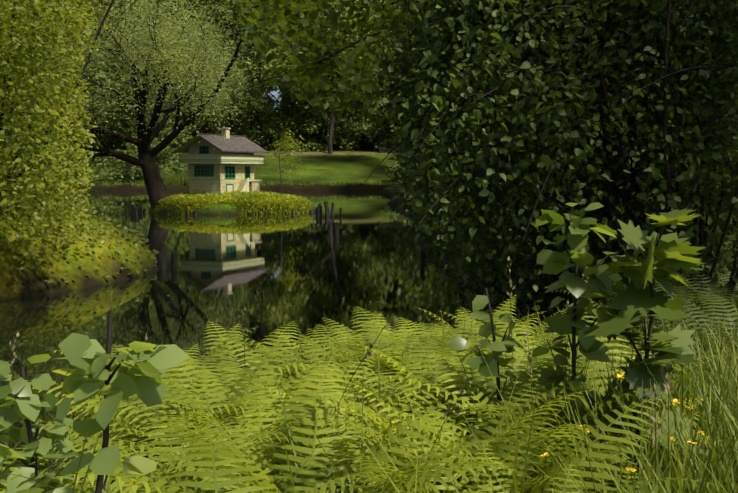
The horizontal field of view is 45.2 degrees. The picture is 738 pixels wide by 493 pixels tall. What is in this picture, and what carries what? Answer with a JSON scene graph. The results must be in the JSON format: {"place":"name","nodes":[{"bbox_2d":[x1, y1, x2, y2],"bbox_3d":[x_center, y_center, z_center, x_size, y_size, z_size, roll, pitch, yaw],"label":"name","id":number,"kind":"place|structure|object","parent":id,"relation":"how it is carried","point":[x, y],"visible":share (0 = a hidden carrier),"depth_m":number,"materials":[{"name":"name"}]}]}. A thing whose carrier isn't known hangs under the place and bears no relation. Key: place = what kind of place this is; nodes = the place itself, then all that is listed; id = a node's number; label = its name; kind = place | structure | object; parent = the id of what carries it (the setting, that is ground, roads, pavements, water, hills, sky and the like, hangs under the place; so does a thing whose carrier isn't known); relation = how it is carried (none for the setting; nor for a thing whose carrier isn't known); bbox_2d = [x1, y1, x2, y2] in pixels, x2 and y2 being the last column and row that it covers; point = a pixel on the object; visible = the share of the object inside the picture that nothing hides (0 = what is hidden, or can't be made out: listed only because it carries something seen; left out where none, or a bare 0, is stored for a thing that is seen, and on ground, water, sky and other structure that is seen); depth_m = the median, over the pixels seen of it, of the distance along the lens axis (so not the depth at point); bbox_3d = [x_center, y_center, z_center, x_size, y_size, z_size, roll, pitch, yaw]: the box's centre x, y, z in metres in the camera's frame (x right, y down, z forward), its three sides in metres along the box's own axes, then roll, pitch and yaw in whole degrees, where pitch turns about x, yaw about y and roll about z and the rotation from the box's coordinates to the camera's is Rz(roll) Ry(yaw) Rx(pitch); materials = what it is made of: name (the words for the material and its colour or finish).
{"place":"outdoors","nodes":[
{"label":"outdoors","id":0,"kind":"place"},
{"bbox_2d":[200,45,280,113],"label":"sky","id":1,"kind":"structure","parent":0,"point":[275,93],"materials":[{"name":"blue"}]},
{"bbox_2d":[0,191,543,466],"bbox_3d":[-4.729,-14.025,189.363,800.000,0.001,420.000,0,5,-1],"label":"water","id":2,"kind":"structure","parent":0,"point":[270,273],"depth_m":13.42,"materials":[{"name":"black liquid"}]},
{"bbox_2d":[157,200,315,214],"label":"island","id":3,"kind":"structure","parent":2,"relation":"on","point":[221,209],"depth_m":37.12,"materials":[{"name":"green plant"}]},
{"bbox_2d":[0,0,272,210],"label":"island tree","id":4,"kind":"object","parent":3,"relation":"on","point":[178,54],"depth_m":36.23,"materials":[{"name":"green plant"}]},
{"bbox_2d":[174,128,267,194],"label":"house","id":5,"kind":"structure","parent":3,"relation":"on","point":[229,166],"depth_m":38.77,"materials":[{"name":"beige"}]},
{"bbox_2d":[148,190,312,214],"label":"island grass","id":6,"kind":"structure","parent":3,"relation":"on","point":[260,198],"depth_m":37.77,"materials":[{"name":"green plant"}]},
{"bbox_2d":[265,121,310,194],"bbox_3d":[-3.634,-3.819,39.650,2.075,3.623,1.703,0,5,-1],"label":"sapling","id":7,"kind":"object","parent":3,"relation":"on","point":[287,144],"depth_m":39.45,"materials":[{"name":"green plant"}]},
{"bbox_2d":[0,0,648,162],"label":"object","id":8,"kind":"object","parent":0,"point":[179,138],"depth_m":103.62,"materials":[{"name":"green plant"}]},
{"bbox_2d":[2,0,420,137],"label":"leaves","id":9,"kind":"object","parent":8,"relation":"attached to","point":[332,50],"visible":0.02,"depth_m":104.47,"materials":[{"name":"green plant"}]},
{"bbox_2d":[203,0,517,142],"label":"tree","id":10,"kind":"object","parent":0,"point":[357,61],"depth_m":11.96,"materials":[{"name":"green plant"}]},
{"bbox_2d":[231,0,443,131],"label":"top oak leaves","id":11,"kind":"object","parent":10,"relation":"attached to","point":[293,33],"visible":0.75,"depth_m":11.82,"materials":[{"name":"green plant"}]},
{"bbox_2d":[0,150,733,490],"bbox_3d":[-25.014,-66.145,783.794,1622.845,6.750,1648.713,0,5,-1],"label":"ground","id":12,"kind":"structure","parent":0,"point":[338,166],"depth_m":14.70,"materials":[{"name":"green plant"}]},
{"bbox_2d":[0,354,96,492],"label":"broadleaf","id":13,"kind":"object","parent":12,"relation":"on","point":[29,405],"depth_m":2.23,"materials":[{"name":"green plant"}]},
{"bbox_2d":[3,0,107,40],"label":"tree","id":14,"kind":"object","parent":12,"relation":"on","point":[67,10],"depth_m":20.70,"materials":[{"name":"green plant"}]},
{"bbox_2d":[0,0,112,44],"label":"tree","id":15,"kind":"object","parent":12,"relation":"on","point":[79,4],"depth_m":12.43,"materials":[{"name":"green plant"}]},
{"bbox_2d":[0,0,113,270],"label":"tree","id":16,"kind":"object","parent":12,"relation":"on","point":[87,44],"depth_m":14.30,"materials":[{"name":"green plant"}]},
{"bbox_2d":[0,197,158,291],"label":"peninsula plants","id":17,"kind":"object","parent":12,"relation":"on","point":[120,227],"visible":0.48,"depth_m":14.81,"materials":[{"name":"green plant"}]},
{"bbox_2d":[16,291,189,492],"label":"broadleaf","id":18,"kind":"object","parent":12,"relation":"on","point":[90,359],"depth_m":1.67,"materials":[{"name":"green plant"}]},
{"bbox_2d":[163,171,189,187],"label":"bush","id":19,"kind":"object","parent":12,"relation":"on","point":[171,179],"visible":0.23,"depth_m":85.27,"materials":[{"name":"green plant"}]},
{"bbox_2d":[17,180,447,185],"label":"bank grass","id":20,"kind":"structure","parent":12,"relation":"on","point":[264,184],"depth_m":86.20,"materials":[{"name":"green plant"}]},
{"bbox_2d":[125,201,341,268],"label":"posts","id":21,"kind":"object","parent":12,"relation":"on","point":[162,255],"visible":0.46,"depth_m":24.44,"materials":[{"name":"brown wood"}]},
{"bbox_2d":[16,183,573,190],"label":"bank edge","id":22,"kind":"object","parent":12,"relation":"on","point":[277,187],"visible":0.19,"depth_m":85.67,"materials":[{"name":"green plant"}]},
{"bbox_2d":[7,266,703,492],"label":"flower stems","id":23,"kind":"object","parent":12,"relation":"on","point":[555,418],"visible":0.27,"depth_m":2.73,"materials":[{"name":"green plant"}]},
{"bbox_2d":[7,257,681,440],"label":"grass heads","id":24,"kind":"object","parent":23,"relation":"on","point":[652,418],"depth_m":2.62,"materials":[{"name":"yellow"}]},
{"bbox_2d":[0,60,732,184],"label":"trees","id":25,"kind":"object","parent":12,"relation":"on","point":[358,133],"visible":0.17,"depth_m":106.45,"materials":[{"name":"green plant"}]},
{"bbox_2d":[0,295,737,492],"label":"grass","id":26,"kind":"structure","parent":12,"relation":"on","point":[716,464],"depth_m":2.83,"materials":[{"name":"green plant"}]},
{"bbox_2d":[540,355,706,471],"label":"buttercups","id":27,"kind":"object","parent":26,"relation":"on","point":[588,431],"visible":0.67,"depth_m":2.67,"materials":[{"name":"yellow plant"}]},
{"bbox_2d":[0,233,737,492],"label":"ferns","id":28,"kind":"object","parent":12,"relation":"on","point":[182,466],"depth_m":3.08,"materials":[{"name":"green plant"}]},
{"bbox_2d":[379,0,413,178],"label":"tree","id":29,"kind":"object","parent":12,"relation":"on","point":[401,147],"depth_m":74.75,"materials":[{"name":"green plant"}]},
{"bbox_2d":[394,38,428,154],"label":"tree","id":30,"kind":"object","parent":12,"relation":"on","point":[400,137],"depth_m":72.95,"materials":[{"name":"green plant"}]},
{"bbox_2d":[447,288,543,434],"bbox_3d":[0.456,0.580,3.296,0.404,0.856,0.394,0,5,-1],"label":"sapling","id":31,"kind":"object","parent":12,"relation":"on","point":[508,343],"depth_m":3.23,"materials":[{"name":"green plant"}]},
{"bbox_2d":[382,0,692,241],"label":"tree","id":32,"kind":"object","parent":12,"relation":"on","point":[504,28],"depth_m":8.41,"materials":[{"name":"green plant"}]},
{"bbox_2d":[348,0,737,336],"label":"tree","id":33,"kind":"object","parent":12,"relation":"on","point":[534,162],"depth_m":7.37,"materials":[{"name":"green plant"}]},
{"bbox_2d":[408,0,737,295],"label":"tree","id":34,"kind":"object","parent":12,"relation":"on","point":[635,205],"depth_m":7.41,"materials":[{"name":"green plant"}]},
{"bbox_2d":[532,201,631,425],"bbox_3d":[0.773,0.414,3.138,0.369,1.153,0.539,0,5,-1],"label":"sapling","id":35,"kind":"object","parent":12,"relation":"on","point":[556,263],"depth_m":3.14,"materials":[{"name":"green plant"}]},
{"bbox_2d":[458,0,737,276],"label":"tree","id":36,"kind":"object","parent":12,"relation":"on","point":[645,56],"depth_m":7.38,"materials":[{"name":"green plant"}]},
{"bbox_2d":[567,208,704,484],"bbox_3d":[0.927,0.427,2.978,0.515,1.112,0.544,0,5,-1],"label":"maple sapling","id":37,"kind":"object","parent":12,"relation":"on","point":[672,252],"depth_m":2.92,"materials":[{"name":"green plant"}]},
{"bbox_2d":[400,0,737,280],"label":"tree","id":38,"kind":"object","parent":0,"point":[459,24],"depth_m":8.23,"materials":[{"name":"green plant"}]}
]}

